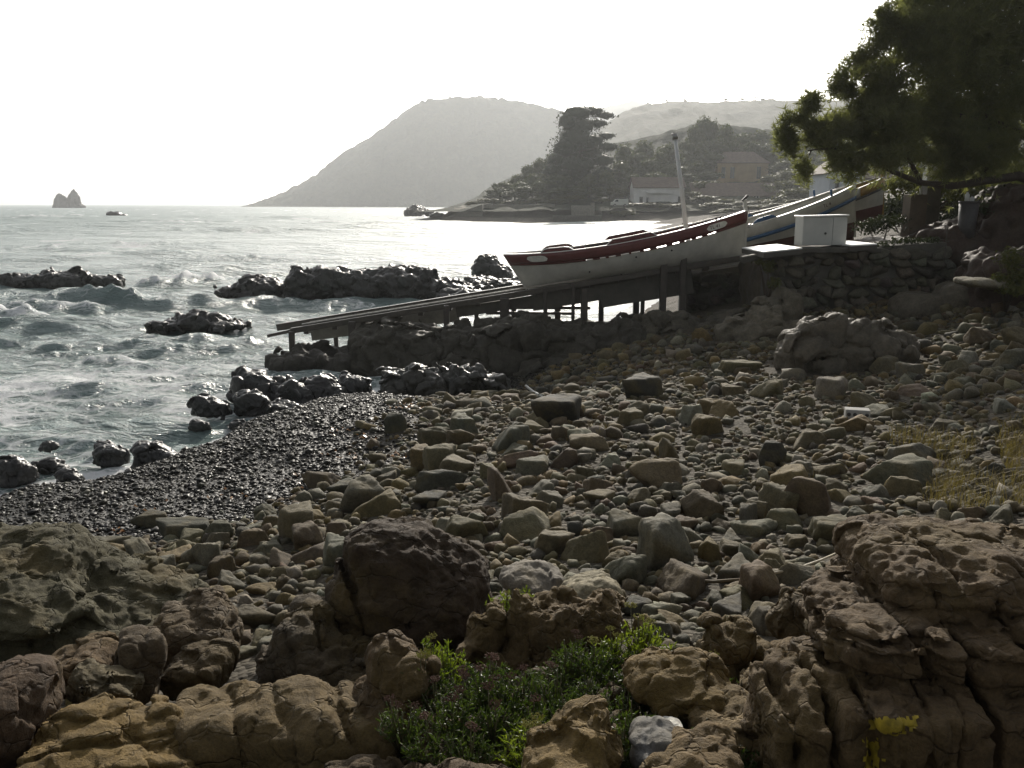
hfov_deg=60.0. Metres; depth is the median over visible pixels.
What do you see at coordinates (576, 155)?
cedar tree
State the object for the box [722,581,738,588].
stone
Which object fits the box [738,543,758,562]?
stone
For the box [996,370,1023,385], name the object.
stone
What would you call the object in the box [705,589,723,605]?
stone
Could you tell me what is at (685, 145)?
tree
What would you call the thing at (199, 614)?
boulder
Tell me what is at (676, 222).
coast ground
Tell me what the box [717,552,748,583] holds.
stone
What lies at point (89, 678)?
boulder
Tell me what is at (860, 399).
stone
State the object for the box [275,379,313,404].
sea rock
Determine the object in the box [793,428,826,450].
stone
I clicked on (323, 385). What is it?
sea rock
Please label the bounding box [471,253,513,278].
sea rock
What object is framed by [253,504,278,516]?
stone
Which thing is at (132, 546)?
stone
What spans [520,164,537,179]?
tree
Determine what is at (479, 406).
stones
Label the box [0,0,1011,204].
sky
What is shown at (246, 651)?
stone
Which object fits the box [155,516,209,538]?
stone
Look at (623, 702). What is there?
samphire plant
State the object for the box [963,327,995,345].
stone
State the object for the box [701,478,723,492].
stone
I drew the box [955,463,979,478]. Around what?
stone
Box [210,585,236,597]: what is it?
stone
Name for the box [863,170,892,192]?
annexe
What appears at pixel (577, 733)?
boulder
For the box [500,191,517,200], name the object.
tree
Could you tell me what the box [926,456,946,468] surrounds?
stone
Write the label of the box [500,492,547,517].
stone
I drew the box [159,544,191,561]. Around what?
stone
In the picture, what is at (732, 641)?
rock outcrop
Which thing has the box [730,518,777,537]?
stone
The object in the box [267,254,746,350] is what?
slipway
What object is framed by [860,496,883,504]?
stone
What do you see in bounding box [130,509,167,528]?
stone
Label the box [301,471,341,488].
stone
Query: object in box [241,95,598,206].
headland hill
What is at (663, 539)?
stone
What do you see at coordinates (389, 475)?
stone
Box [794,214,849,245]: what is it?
utility cabinet
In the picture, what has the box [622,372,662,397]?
stone
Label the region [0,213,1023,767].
beach
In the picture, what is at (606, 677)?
samphire plant
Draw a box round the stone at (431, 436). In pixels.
[417,426,451,445]
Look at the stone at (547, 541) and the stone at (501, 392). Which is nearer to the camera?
the stone at (547, 541)
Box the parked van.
[611,199,627,206]
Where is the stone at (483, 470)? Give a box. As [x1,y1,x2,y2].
[480,462,494,478]
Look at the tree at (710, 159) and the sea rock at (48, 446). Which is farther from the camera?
the tree at (710, 159)
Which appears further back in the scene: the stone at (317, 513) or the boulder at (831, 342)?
the boulder at (831, 342)
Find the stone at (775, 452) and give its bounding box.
[758,440,786,466]
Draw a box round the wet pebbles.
[0,352,629,546]
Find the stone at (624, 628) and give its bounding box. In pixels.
[621,619,630,637]
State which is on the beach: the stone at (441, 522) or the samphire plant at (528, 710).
the stone at (441, 522)
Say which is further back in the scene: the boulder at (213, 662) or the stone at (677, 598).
the stone at (677, 598)
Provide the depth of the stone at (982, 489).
7.03 m
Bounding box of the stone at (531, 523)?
[499,506,550,540]
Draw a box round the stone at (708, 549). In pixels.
[697,536,722,562]
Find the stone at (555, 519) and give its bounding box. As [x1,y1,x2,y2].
[549,511,561,526]
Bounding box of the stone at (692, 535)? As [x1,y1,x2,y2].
[682,526,702,542]
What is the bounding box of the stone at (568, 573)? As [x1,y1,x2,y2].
[563,571,575,578]
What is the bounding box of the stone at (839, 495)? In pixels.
[827,489,850,502]
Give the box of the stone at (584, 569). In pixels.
[578,568,597,573]
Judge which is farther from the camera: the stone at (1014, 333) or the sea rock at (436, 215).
the sea rock at (436, 215)
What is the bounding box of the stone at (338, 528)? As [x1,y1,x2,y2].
[324,522,346,538]
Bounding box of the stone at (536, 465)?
[515,454,549,475]
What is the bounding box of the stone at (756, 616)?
[748,605,770,635]
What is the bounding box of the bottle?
[964,191,969,200]
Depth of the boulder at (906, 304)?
16.73 m
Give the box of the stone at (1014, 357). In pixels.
[991,348,1023,367]
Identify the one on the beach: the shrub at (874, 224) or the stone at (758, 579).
the stone at (758, 579)
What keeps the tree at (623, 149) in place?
on the wooded hillside
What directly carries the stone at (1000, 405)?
on the beach
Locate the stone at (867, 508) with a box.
[849,504,872,513]
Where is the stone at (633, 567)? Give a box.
[603,554,646,584]
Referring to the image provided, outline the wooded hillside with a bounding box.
[420,117,1023,211]
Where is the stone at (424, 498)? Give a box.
[412,490,446,507]
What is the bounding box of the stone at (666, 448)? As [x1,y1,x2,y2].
[658,437,678,457]
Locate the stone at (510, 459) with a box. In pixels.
[497,450,538,467]
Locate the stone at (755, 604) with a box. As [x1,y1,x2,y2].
[747,601,774,616]
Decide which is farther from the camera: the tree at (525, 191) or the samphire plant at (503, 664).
the tree at (525, 191)
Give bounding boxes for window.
[730,167,734,177]
[756,167,760,178]
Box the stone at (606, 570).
[579,569,608,573]
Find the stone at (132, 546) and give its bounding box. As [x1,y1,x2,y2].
[123,537,150,555]
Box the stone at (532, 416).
[527,412,536,420]
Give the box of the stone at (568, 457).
[550,447,577,468]
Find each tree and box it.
[482,189,494,198]
[490,181,512,200]
[490,187,507,199]
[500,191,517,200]
[507,181,530,200]
[508,174,524,199]
[513,185,535,200]
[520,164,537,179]
[524,173,541,197]
[531,157,548,176]
[531,180,553,198]
[541,105,619,197]
[577,173,600,196]
[582,187,607,198]
[597,169,618,198]
[609,142,632,177]
[611,160,635,187]
[624,151,649,170]
[624,173,639,195]
[631,140,654,158]
[635,158,660,176]
[644,171,672,176]
[650,142,683,165]
[652,149,671,166]
[656,163,690,176]
[674,157,690,167]
[678,138,695,151]
[679,149,694,164]
[682,173,701,188]
[685,124,706,143]
[687,161,706,181]
[689,141,709,163]
[690,150,725,173]
[694,115,719,151]
[695,171,725,182]
[704,136,738,153]
[713,123,735,142]
[735,133,750,148]
[740,129,772,145]
[759,142,783,171]
[765,160,793,174]
[768,0,1023,212]
[775,150,804,168]
[796,151,822,163]
[800,147,826,157]
[811,155,827,166]
[896,161,922,188]
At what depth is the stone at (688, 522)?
6.67 m
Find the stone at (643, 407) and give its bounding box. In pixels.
[626,401,650,415]
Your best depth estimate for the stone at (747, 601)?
4.99 m
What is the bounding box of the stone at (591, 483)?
[583,477,613,491]
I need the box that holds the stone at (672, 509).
[660,501,680,516]
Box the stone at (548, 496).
[535,490,563,506]
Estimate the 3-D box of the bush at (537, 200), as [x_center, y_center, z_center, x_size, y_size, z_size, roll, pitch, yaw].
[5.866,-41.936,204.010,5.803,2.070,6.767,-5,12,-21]
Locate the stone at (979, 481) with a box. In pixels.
[970,477,996,488]
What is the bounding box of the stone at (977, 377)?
[973,374,993,383]
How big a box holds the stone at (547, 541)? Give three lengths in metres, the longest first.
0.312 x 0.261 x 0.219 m
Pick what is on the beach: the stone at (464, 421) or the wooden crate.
the stone at (464, 421)
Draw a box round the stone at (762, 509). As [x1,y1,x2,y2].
[746,500,767,518]
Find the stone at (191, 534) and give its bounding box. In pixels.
[179,528,203,541]
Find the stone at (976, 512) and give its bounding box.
[957,506,986,518]
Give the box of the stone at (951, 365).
[942,359,968,371]
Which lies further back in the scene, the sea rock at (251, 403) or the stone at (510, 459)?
the sea rock at (251, 403)
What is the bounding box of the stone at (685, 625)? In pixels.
[680,622,698,629]
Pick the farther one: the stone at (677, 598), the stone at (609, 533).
the stone at (609, 533)
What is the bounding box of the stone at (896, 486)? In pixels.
[883,476,921,496]
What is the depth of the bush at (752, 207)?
165.84 m
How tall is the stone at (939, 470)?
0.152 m
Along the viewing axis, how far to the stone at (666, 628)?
4.38 m
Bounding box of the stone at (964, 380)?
[953,376,974,384]
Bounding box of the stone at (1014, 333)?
[1001,326,1023,344]
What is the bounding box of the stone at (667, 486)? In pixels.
[659,482,681,490]
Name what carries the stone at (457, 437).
on the beach
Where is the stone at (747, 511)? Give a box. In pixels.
[739,503,757,519]
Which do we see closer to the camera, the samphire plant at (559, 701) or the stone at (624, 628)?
the samphire plant at (559, 701)
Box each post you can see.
[922,164,941,224]
[942,227,947,281]
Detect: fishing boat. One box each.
[503,133,751,288]
[682,169,885,226]
[746,182,855,246]
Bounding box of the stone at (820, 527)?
[807,514,847,543]
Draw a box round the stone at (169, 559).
[159,554,175,565]
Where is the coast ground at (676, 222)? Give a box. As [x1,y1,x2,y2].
[650,190,943,302]
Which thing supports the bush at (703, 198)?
on the wooded hillside
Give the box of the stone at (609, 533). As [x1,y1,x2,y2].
[590,526,612,541]
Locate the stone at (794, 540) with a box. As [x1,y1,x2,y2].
[783,533,808,547]
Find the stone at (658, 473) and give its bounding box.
[628,458,682,488]
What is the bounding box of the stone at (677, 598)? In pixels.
[670,592,691,604]
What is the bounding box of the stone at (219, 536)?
[205,532,230,545]
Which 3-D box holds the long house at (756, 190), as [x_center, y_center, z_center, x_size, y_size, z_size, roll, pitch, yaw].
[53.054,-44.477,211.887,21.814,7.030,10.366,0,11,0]
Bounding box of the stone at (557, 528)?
[549,526,567,531]
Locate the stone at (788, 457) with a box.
[783,453,792,462]
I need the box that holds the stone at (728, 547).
[719,538,741,556]
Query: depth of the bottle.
17.92 m
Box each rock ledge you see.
[264,339,379,376]
[347,316,454,376]
[416,310,561,375]
[513,310,671,376]
[632,307,747,334]
[713,286,803,341]
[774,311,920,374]
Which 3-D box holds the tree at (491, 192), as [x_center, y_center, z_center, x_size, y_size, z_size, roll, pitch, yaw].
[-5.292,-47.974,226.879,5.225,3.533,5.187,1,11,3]
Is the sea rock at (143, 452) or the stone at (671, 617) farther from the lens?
the sea rock at (143, 452)
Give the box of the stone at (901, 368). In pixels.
[895,361,925,378]
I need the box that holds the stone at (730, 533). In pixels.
[720,527,742,543]
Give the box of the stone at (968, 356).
[958,350,978,363]
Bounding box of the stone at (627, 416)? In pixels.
[617,407,643,425]
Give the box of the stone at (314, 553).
[290,541,324,563]
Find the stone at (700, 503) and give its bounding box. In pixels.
[680,489,724,521]
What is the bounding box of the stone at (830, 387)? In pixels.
[814,376,847,399]
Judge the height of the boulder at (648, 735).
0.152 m
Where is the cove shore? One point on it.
(522, 216)
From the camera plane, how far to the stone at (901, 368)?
12.31 m
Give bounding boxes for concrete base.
[794,246,881,252]
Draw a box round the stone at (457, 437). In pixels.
[446,429,474,445]
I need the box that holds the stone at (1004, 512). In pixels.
[989,503,1013,522]
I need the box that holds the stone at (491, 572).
[488,570,493,579]
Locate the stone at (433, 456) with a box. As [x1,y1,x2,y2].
[422,443,456,470]
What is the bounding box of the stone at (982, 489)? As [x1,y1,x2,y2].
[974,485,994,498]
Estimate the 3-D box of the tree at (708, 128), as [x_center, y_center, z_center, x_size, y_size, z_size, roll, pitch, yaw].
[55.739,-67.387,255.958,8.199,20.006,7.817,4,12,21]
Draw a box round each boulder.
[0,653,64,767]
[51,631,118,699]
[65,658,144,703]
[114,624,167,704]
[153,585,243,670]
[160,638,239,700]
[324,516,491,657]
[499,559,564,594]
[521,695,623,767]
[561,570,623,599]
[622,646,730,723]
[628,715,673,767]
[663,716,682,726]
[751,636,794,662]
[887,280,968,318]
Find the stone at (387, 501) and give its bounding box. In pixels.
[350,489,400,517]
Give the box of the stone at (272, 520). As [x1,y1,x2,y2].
[261,516,277,527]
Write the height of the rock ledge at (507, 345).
1.585 m
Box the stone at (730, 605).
[711,591,741,616]
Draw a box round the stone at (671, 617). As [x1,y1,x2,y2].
[658,609,684,625]
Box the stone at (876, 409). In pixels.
[863,403,888,416]
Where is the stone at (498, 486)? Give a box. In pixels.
[487,466,512,501]
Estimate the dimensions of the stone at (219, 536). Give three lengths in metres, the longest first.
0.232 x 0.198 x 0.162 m
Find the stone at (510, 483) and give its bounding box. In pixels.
[505,480,517,487]
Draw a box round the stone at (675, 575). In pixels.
[656,558,708,600]
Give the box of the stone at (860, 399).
[850,391,879,407]
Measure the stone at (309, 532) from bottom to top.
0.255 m
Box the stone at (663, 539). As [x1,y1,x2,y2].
[636,512,693,571]
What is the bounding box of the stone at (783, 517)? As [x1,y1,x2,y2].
[765,508,802,530]
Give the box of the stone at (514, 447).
[501,442,527,455]
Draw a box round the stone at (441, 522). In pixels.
[435,517,449,528]
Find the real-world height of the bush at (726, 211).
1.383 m
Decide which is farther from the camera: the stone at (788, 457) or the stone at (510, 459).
the stone at (510, 459)
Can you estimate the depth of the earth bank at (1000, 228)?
17.85 m
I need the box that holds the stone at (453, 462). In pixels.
[438,453,474,472]
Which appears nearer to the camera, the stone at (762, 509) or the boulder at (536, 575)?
the boulder at (536, 575)
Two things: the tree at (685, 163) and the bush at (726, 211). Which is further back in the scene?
the tree at (685, 163)
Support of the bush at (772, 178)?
on the wooded hillside
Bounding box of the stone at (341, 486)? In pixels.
[325,477,351,493]
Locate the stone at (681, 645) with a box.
[672,643,689,650]
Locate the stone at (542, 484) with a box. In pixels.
[526,479,553,496]
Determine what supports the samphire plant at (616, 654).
on the rock outcrop at (366, 761)
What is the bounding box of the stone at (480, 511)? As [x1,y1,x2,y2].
[467,509,487,521]
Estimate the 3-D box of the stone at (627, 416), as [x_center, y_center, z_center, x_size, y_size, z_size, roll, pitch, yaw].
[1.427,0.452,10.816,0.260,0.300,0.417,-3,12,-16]
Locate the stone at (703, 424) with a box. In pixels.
[691,413,723,435]
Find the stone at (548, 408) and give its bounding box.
[531,393,581,421]
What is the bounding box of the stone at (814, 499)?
[784,476,830,516]
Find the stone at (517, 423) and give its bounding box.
[512,421,523,424]
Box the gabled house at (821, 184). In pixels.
[809,161,867,197]
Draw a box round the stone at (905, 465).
[863,453,933,486]
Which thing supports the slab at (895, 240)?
on the stone wall at (819, 281)
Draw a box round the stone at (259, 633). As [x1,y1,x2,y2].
[251,628,271,645]
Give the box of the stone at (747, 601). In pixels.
[719,584,752,610]
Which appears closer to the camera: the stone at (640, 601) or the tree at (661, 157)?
the stone at (640, 601)
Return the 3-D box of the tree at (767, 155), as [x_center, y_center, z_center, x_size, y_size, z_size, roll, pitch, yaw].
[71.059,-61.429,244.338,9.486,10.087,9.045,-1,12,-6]
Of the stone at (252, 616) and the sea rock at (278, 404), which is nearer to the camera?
the stone at (252, 616)
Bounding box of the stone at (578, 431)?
[567,428,591,437]
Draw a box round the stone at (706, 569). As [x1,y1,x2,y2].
[696,565,710,575]
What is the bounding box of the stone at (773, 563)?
[764,558,780,568]
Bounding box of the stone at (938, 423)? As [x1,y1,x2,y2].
[929,418,959,430]
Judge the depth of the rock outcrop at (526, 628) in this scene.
3.91 m
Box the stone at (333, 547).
[322,532,344,567]
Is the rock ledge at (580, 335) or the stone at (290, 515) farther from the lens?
the rock ledge at (580, 335)
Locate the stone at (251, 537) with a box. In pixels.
[237,528,267,547]
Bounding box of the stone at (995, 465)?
[974,462,1005,477]
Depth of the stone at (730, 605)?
4.75 m
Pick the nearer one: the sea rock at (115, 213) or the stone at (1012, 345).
the stone at (1012, 345)
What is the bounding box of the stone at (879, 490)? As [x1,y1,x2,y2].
[862,484,889,499]
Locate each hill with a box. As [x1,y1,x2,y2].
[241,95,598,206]
[588,100,644,121]
[593,99,999,145]
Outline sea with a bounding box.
[0,205,670,495]
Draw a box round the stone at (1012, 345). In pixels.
[1005,341,1023,349]
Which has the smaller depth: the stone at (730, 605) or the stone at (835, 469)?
the stone at (730, 605)
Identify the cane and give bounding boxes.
[775,553,835,573]
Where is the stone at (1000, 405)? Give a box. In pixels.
[993,397,1015,412]
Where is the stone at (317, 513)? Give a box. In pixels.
[313,509,325,519]
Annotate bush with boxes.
[464,201,478,204]
[482,198,502,204]
[503,200,524,204]
[523,197,544,203]
[592,198,610,202]
[605,186,629,198]
[610,210,638,216]
[628,202,660,206]
[652,203,686,207]
[684,180,706,191]
[684,191,702,201]
[690,195,722,202]
[699,202,733,208]
[704,198,735,203]
[709,208,748,213]
[732,201,757,205]
[734,204,768,210]
[757,174,782,182]
[757,199,775,204]
[758,202,788,207]
[760,183,774,192]
[768,178,808,194]
[770,169,799,180]
[771,192,790,202]
[778,186,808,198]
[784,198,806,202]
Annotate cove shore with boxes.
[440,205,756,222]
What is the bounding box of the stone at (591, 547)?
[560,530,609,562]
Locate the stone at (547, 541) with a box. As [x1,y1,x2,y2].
[534,529,574,554]
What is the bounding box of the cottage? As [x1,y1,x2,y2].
[628,177,685,202]
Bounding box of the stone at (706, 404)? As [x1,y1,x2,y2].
[697,398,718,414]
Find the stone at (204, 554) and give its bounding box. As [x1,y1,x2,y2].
[191,542,220,566]
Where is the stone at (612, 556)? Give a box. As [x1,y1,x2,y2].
[602,550,625,567]
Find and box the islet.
[52,189,85,207]
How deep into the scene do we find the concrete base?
17.68 m
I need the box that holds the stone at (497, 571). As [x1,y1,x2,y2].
[494,567,501,579]
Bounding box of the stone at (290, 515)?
[277,500,313,541]
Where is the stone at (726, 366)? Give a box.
[718,359,762,372]
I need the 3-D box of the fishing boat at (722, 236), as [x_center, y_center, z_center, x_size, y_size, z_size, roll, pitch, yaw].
[2.523,-3.932,20.208,5.693,3.103,2.034,-7,11,5]
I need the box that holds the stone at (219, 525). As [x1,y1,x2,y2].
[201,519,234,537]
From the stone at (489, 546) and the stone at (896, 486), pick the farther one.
the stone at (896, 486)
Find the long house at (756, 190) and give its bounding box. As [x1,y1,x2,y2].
[688,183,780,197]
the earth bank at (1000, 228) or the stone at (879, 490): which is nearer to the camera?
the stone at (879, 490)
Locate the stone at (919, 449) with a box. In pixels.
[884,442,935,459]
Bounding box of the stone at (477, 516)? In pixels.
[468,512,483,520]
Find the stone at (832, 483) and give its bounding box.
[825,478,848,491]
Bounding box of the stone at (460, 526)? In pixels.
[445,515,488,537]
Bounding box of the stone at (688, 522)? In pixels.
[674,515,697,529]
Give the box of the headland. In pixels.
[440,204,482,219]
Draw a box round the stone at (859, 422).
[837,414,874,430]
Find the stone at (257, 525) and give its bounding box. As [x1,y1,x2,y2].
[246,522,261,528]
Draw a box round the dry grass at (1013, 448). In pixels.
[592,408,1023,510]
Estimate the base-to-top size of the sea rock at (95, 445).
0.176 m
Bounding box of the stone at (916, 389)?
[897,383,930,396]
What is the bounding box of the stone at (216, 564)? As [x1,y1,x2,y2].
[207,555,235,578]
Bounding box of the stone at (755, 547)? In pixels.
[750,541,764,553]
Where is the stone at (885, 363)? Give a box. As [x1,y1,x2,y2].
[869,355,898,373]
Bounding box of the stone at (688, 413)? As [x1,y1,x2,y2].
[679,404,701,424]
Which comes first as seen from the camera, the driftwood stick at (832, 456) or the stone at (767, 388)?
the driftwood stick at (832, 456)
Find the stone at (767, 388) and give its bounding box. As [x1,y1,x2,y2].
[749,379,782,397]
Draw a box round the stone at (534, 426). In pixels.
[524,420,544,432]
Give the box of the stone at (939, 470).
[932,468,951,480]
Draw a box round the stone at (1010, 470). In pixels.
[996,466,1023,479]
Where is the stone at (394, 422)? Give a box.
[384,412,406,434]
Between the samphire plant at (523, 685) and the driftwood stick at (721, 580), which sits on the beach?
the driftwood stick at (721, 580)
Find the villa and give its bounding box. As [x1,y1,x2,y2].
[715,152,769,182]
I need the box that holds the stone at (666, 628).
[651,620,672,639]
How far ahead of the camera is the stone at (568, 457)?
8.94 m
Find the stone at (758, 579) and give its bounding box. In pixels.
[738,559,780,601]
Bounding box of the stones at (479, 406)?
[65,296,1023,702]
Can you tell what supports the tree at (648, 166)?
on the wooded hillside
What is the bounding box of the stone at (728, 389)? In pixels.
[721,383,745,396]
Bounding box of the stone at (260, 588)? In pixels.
[245,582,275,594]
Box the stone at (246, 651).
[239,645,256,659]
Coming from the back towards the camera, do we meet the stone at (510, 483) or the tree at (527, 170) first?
the tree at (527, 170)
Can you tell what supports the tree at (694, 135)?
on the wooded hillside
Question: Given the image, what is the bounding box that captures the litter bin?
[958,201,979,238]
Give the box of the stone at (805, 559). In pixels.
[798,556,823,566]
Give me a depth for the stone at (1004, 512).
6.35 m
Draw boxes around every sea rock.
[0,265,125,288]
[0,454,39,488]
[31,457,69,474]
[38,440,59,452]
[54,468,84,482]
[92,443,130,467]
[93,439,113,448]
[106,211,126,215]
[130,440,176,468]
[144,309,252,334]
[186,392,232,419]
[188,419,211,431]
[213,263,493,299]
[226,365,293,402]
[226,419,245,429]
[232,389,269,416]
[263,397,298,414]
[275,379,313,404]
[299,373,346,399]
[337,370,375,393]
[376,362,447,396]
[404,204,433,215]
[429,212,444,217]
[437,362,511,395]
[462,275,521,287]
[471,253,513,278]
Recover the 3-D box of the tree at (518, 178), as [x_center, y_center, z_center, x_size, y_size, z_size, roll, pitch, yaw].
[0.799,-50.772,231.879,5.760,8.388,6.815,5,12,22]
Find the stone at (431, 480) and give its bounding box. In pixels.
[414,469,468,492]
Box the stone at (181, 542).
[168,539,195,547]
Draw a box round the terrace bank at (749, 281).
[738,234,911,304]
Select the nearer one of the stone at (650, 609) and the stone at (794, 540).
the stone at (650, 609)
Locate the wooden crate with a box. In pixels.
[900,194,927,236]
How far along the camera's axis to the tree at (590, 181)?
211.62 m
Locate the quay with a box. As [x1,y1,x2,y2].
[552,203,601,221]
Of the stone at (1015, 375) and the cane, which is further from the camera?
the stone at (1015, 375)
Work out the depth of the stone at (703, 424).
10.13 m
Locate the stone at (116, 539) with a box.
[94,535,131,543]
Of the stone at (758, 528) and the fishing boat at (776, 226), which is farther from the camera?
the fishing boat at (776, 226)
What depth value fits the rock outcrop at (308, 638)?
4.03 m
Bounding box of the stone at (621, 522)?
[607,508,641,536]
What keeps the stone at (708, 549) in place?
on the beach
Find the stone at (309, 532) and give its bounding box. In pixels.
[292,520,323,549]
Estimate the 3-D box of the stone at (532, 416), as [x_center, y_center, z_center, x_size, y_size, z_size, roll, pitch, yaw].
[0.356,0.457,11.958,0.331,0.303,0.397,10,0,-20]
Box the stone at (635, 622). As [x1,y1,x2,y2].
[633,613,650,634]
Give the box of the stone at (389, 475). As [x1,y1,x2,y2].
[376,470,396,482]
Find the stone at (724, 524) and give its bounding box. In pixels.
[712,518,730,530]
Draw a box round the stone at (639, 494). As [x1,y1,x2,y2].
[627,487,650,501]
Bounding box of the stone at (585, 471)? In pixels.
[575,466,593,477]
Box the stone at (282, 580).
[275,574,290,588]
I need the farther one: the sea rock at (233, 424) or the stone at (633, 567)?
the sea rock at (233, 424)
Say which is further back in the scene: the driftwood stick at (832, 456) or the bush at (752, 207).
the bush at (752, 207)
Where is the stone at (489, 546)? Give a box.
[485,541,502,551]
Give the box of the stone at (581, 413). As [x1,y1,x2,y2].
[580,408,584,416]
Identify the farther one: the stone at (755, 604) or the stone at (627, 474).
the stone at (627, 474)
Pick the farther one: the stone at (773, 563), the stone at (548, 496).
the stone at (548, 496)
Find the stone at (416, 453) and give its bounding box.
[410,444,427,471]
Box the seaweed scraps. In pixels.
[93,400,490,533]
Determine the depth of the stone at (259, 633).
5.10 m
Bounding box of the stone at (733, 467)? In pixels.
[721,459,744,475]
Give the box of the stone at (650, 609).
[641,601,681,615]
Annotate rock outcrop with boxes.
[16,692,199,767]
[173,674,399,767]
[255,592,373,686]
[324,664,646,767]
[352,629,441,756]
[454,585,625,677]
[639,721,744,767]
[695,611,756,683]
[740,513,1023,767]
[765,586,807,639]
[803,619,809,635]
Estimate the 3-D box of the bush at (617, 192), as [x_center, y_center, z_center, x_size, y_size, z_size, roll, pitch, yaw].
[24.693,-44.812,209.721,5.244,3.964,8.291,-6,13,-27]
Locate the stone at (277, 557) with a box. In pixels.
[268,547,291,567]
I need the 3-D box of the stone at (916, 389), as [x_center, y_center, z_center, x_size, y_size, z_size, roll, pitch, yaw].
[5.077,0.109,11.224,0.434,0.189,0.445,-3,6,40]
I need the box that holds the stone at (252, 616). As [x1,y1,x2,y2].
[238,604,275,627]
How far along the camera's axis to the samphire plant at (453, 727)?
3.09 m
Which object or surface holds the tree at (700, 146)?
on the wooded hillside
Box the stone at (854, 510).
[846,505,867,516]
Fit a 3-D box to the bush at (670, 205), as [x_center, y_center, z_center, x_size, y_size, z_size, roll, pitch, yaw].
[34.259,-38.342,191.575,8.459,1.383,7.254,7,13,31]
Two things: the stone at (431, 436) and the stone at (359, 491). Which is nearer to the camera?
the stone at (359, 491)
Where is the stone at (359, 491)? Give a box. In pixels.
[339,475,384,513]
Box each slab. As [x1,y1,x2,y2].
[0,522,209,661]
[687,684,753,765]
[736,661,762,691]
[740,253,763,262]
[742,244,802,257]
[835,241,876,250]
[879,238,924,241]
[953,276,1020,290]
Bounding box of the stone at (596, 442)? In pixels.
[569,433,609,450]
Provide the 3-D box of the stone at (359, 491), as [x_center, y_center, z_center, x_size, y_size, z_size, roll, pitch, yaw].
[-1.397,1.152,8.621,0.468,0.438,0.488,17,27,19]
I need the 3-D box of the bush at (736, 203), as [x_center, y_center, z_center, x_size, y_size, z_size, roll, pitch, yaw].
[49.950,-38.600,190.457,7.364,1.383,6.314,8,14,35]
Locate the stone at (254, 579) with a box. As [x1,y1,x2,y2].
[249,575,267,583]
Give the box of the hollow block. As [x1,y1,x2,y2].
[844,407,870,418]
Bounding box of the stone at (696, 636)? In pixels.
[690,632,703,645]
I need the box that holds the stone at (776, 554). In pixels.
[758,548,785,565]
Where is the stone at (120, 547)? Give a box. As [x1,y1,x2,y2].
[110,543,125,551]
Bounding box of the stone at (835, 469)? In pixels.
[813,463,847,475]
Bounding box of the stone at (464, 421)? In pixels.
[450,412,477,433]
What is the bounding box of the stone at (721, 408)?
[708,399,739,417]
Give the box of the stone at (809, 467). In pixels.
[791,460,813,477]
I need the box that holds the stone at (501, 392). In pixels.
[491,389,520,396]
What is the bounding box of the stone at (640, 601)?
[621,594,652,616]
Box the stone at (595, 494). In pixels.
[583,489,614,501]
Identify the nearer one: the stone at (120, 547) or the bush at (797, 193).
the stone at (120, 547)
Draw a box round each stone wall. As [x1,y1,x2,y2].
[685,264,740,312]
[760,241,956,312]
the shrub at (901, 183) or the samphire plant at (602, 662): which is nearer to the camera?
the samphire plant at (602, 662)
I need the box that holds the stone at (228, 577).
[217,569,247,590]
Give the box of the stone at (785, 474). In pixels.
[770,464,808,485]
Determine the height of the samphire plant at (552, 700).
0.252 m
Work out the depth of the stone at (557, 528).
6.40 m
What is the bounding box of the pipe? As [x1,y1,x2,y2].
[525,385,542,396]
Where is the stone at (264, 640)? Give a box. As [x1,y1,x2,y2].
[257,635,271,653]
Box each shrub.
[751,258,781,296]
[849,212,948,251]
[876,162,1023,211]
[884,177,976,232]
[975,184,1011,214]
[989,246,1023,311]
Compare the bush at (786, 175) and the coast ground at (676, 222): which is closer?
the coast ground at (676, 222)
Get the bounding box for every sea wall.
[483,205,554,211]
[602,208,681,214]
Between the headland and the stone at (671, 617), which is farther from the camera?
the headland
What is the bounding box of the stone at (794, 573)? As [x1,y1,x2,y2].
[776,562,814,584]
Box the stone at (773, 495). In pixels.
[757,482,799,512]
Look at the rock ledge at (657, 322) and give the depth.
18.59 m
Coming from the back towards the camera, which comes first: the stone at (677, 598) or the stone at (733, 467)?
the stone at (733, 467)
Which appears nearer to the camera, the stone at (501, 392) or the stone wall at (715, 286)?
the stone at (501, 392)
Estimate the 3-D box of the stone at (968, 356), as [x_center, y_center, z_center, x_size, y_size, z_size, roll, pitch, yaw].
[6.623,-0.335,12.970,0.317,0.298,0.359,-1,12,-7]
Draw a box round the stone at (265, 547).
[250,539,284,554]
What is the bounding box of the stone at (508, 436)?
[494,425,529,451]
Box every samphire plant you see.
[375,694,431,750]
[396,711,465,765]
[401,647,444,695]
[409,675,466,716]
[420,631,457,671]
[425,670,493,746]
[433,721,503,763]
[436,646,470,693]
[436,664,488,709]
[456,681,525,754]
[459,652,516,717]
[465,655,518,686]
[476,662,536,722]
[484,590,511,612]
[488,584,533,609]
[494,712,543,767]
[497,716,547,757]
[504,673,544,704]
[507,692,554,744]
[516,660,574,697]
[520,669,583,719]
[535,692,570,723]
[542,640,596,687]
[556,629,601,666]
[557,634,630,684]
[561,671,609,702]
[579,664,623,703]
[591,625,639,672]
[592,690,624,724]
[598,686,651,724]
[608,602,676,656]
[610,697,653,766]
[615,648,632,696]
[616,718,632,767]
[740,739,760,767]
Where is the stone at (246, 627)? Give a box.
[243,624,253,631]
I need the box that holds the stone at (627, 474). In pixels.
[621,470,633,480]
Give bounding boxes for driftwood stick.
[705,578,738,583]
[814,448,856,462]
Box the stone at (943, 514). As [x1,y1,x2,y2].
[934,508,950,520]
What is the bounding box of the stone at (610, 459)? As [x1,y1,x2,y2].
[599,452,620,466]
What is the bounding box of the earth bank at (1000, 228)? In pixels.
[907,183,1023,307]

